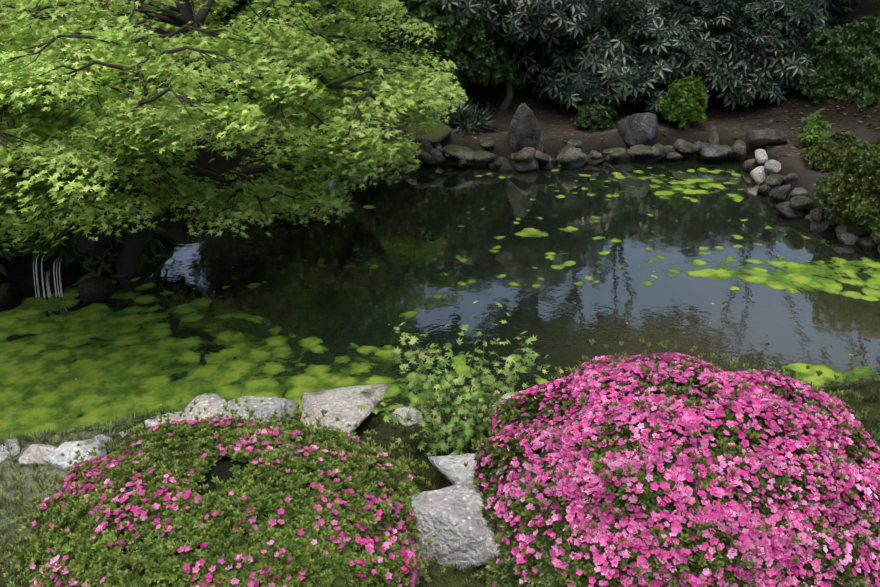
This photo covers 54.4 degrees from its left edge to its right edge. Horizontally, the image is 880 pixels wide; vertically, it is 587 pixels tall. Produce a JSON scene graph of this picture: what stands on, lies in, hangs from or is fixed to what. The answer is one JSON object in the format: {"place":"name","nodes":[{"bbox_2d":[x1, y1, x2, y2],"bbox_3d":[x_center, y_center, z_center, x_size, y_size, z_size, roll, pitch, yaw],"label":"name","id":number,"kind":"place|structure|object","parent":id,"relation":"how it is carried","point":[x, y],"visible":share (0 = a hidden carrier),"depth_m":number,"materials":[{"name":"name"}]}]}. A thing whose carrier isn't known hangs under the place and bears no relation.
{"place":"outdoors","nodes":[
{"label":"outdoors","id":0,"kind":"place"},
{"bbox_2d":[0,155,879,439],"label":"pond water","id":1,"kind":"structure","parent":0,"point":[564,267],"depth_m":7.52,"materials":[{"name":"green liquid"}]},
{"bbox_2d":[33,254,62,296],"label":"waterfall","id":2,"kind":"structure","parent":1,"relation":"on","point":[48,288],"depth_m":7.50,"materials":[{"name":"white liquid"}]},
{"bbox_2d":[0,0,879,586],"bbox_3d":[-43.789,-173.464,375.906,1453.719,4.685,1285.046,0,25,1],"label":"ground","id":3,"kind":"structure","parent":0,"point":[20,270],"depth_m":10.76,"materials":[{"name":"brown soil"}]},
{"bbox_2d":[0,195,105,277],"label":"fern leaves","id":4,"kind":"object","parent":3,"relation":"on","point":[67,249],"visible":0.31,"depth_m":7.39,"materials":[{"name":"green plant"}]},
{"bbox_2d":[68,207,165,276],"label":"fern leaves","id":5,"kind":"object","parent":3,"relation":"on","point":[87,262],"visible":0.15,"depth_m":7.97,"materials":[{"name":"green plant"}]},
{"bbox_2d":[0,167,349,311],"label":"rocks","id":6,"kind":"object","parent":3,"relation":"on","point":[95,289],"visible":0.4,"depth_m":7.40,"materials":[{"name":"grey stone"}]},
{"bbox_2d":[15,416,425,586],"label":"azalea","id":7,"kind":"object","parent":3,"relation":"on","point":[217,535],"depth_m":3.91,"materials":[{"name":"plant"}]},
{"bbox_2d":[0,398,445,586],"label":"azalea shoots","id":8,"kind":"object","parent":3,"relation":"on","point":[312,429],"visible":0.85,"depth_m":4.02,"materials":[{"name":"green plant"}]},
{"bbox_2d":[0,0,467,253],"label":"maple leaves","id":9,"kind":"object","parent":3,"relation":"on","point":[78,54],"visible":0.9,"depth_m":5.95,"materials":[{"name":"green plant"}]},
{"bbox_2d":[174,0,363,73],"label":"bank shrub","id":10,"kind":"object","parent":3,"relation":"on","point":[241,8],"depth_m":11.38,"materials":[{"name":"green plant"}]},
{"bbox_2d":[304,0,409,63],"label":"bank shrub","id":11,"kind":"object","parent":3,"relation":"on","point":[380,26],"depth_m":11.93,"materials":[{"name":"green plant"}]},
{"bbox_2d":[0,0,747,275],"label":"trunks and branches","id":12,"kind":"object","parent":3,"relation":"on","point":[133,246],"visible":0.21,"depth_m":6.81,"materials":[{"name":"brown plant"}]},
{"bbox_2d":[404,119,451,145],"bbox_3d":[-0.166,-2.152,11.530,0.669,0.354,0.486,8,26,17],"label":"mossy rock","id":13,"kind":"object","parent":3,"relation":"on","point":[440,132],"visible":0.71,"depth_m":11.36,"materials":[{"name":"green stone"}]},
{"bbox_2d":[0,149,858,569],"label":"pale rocks","id":14,"kind":"object","parent":3,"relation":"on","point":[452,521],"visible":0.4,"depth_m":4.90,"materials":[{"name":"grey stone"}]},
{"bbox_2d":[0,375,879,586],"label":"grass tufts","id":15,"kind":"object","parent":3,"relation":"on","point":[20,437],"visible":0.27,"depth_m":4.95,"materials":[{"name":"green plant"}]},
{"bbox_2d":[359,0,533,90],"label":"shrub","id":16,"kind":"object","parent":3,"relation":"on","point":[448,44],"depth_m":11.84,"materials":[{"name":"green plant"}]},
{"bbox_2d":[349,300,563,455],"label":"leaves","id":17,"kind":"object","parent":3,"relation":"on","point":[467,426],"visible":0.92,"depth_m":4.71,"materials":[{"name":"green plant"}]},
{"bbox_2d":[425,94,502,137],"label":"iris leaves","id":18,"kind":"object","parent":3,"relation":"on","point":[463,113],"visible":0.67,"depth_m":11.68,"materials":[{"name":"green plant"}]},
{"bbox_2d":[247,0,879,156],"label":"leaf litter","id":19,"kind":"object","parent":3,"relation":"on","point":[506,133],"visible":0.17,"depth_m":11.90,"materials":[{"name":"brown soil"}]},
{"bbox_2d":[570,101,617,131],"bbox_3d":[2.116,-2.461,11.817,0.638,0.372,0.574,0,25,1],"label":"low shrub","id":20,"kind":"object","parent":3,"relation":"on","point":[587,114],"depth_m":11.72,"materials":[{"name":"green plant"}]},
{"bbox_2d":[515,6,687,109],"bbox_3d":[2.272,-3.396,12.318,2.417,1.421,2.079,0,25,1],"label":"shrub","id":21,"kind":"object","parent":3,"relation":"on","point":[556,77],"depth_m":11.88,"materials":[{"name":"green plant"}]},
{"bbox_2d":[422,0,636,48],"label":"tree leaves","id":22,"kind":"object","parent":21,"relation":"on","point":[558,12],"visible":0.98,"depth_m":11.45,"materials":[{"name":"green plant"}]},
{"bbox_2d":[501,0,615,64],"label":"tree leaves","id":23,"kind":"object","parent":21,"relation":"on","point":[530,44],"visible":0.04,"depth_m":12.47,"materials":[{"name":"green plant"}]},
{"bbox_2d":[381,103,879,256],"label":"shore rocks","id":24,"kind":"object","parent":3,"relation":"on","point":[639,132],"visible":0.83,"depth_m":11.07,"materials":[{"name":"grey stone"}]},
{"bbox_2d":[456,339,879,586],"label":"azalea shoots","id":25,"kind":"object","parent":3,"relation":"on","point":[636,403],"visible":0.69,"depth_m":3.82,"materials":[{"name":"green plant"}]},
{"bbox_2d":[472,352,879,586],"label":"azalea","id":26,"kind":"object","parent":3,"relation":"on","point":[725,512],"depth_m":3.74,"materials":[{"name":"pink plant"}]},
{"bbox_2d":[596,0,756,38],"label":"shrub","id":27,"kind":"object","parent":3,"relation":"on","point":[652,4],"depth_m":12.62,"materials":[{"name":"green plant"}]},
{"bbox_2d":[658,74,708,127],"bbox_3d":[3.374,-2.702,11.855,0.736,0.707,0.748,0,25,1],"label":"bright shrub","id":28,"kind":"object","parent":3,"relation":"on","point":[688,90],"depth_m":11.70,"materials":[{"name":"green plant"}]},
{"bbox_2d":[615,0,781,113],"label":"shrub","id":29,"kind":"object","parent":3,"relation":"on","point":[667,66],"depth_m":11.94,"materials":[{"name":"green plant"}]},
{"bbox_2d":[706,0,844,106],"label":"shrub","id":30,"kind":"object","parent":3,"relation":"on","point":[794,23],"depth_m":12.01,"materials":[{"name":"green plant"}]},
{"bbox_2d":[696,0,861,22],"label":"shrub","id":31,"kind":"object","parent":3,"relation":"on","point":[823,4],"depth_m":13.21,"materials":[{"name":"green plant"}]},
{"bbox_2d":[795,108,831,145],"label":"small plant leaves","id":32,"kind":"object","parent":3,"relation":"on","point":[813,129],"visible":1,"depth_m":10.87,"materials":[{"name":"green plant"}]},
{"bbox_2d":[800,130,861,171],"bbox_3d":[4.789,-1.686,10.232,0.862,0.502,0.828,0,25,1],"label":"round shrub","id":33,"kind":"object","parent":3,"relation":"on","point":[828,154],"visible":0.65,"depth_m":10.12,"materials":[{"name":"green plant"}]},
{"bbox_2d":[782,13,879,103],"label":"shrub","id":34,"kind":"object","parent":3,"relation":"on","point":[858,40],"depth_m":11.75,"materials":[{"name":"green plant"}]},
{"bbox_2d":[813,139,879,237],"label":"shrub","id":35,"kind":"object","parent":3,"relation":"on","point":[853,187],"depth_m":8.37,"materials":[{"name":"green plant"}]},
{"bbox_2d":[834,58,879,113],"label":"shrub","id":36,"kind":"object","parent":3,"relation":"on","point":[872,83],"visible":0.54,"depth_m":11.31,"materials":[{"name":"green plant"}]}
]}

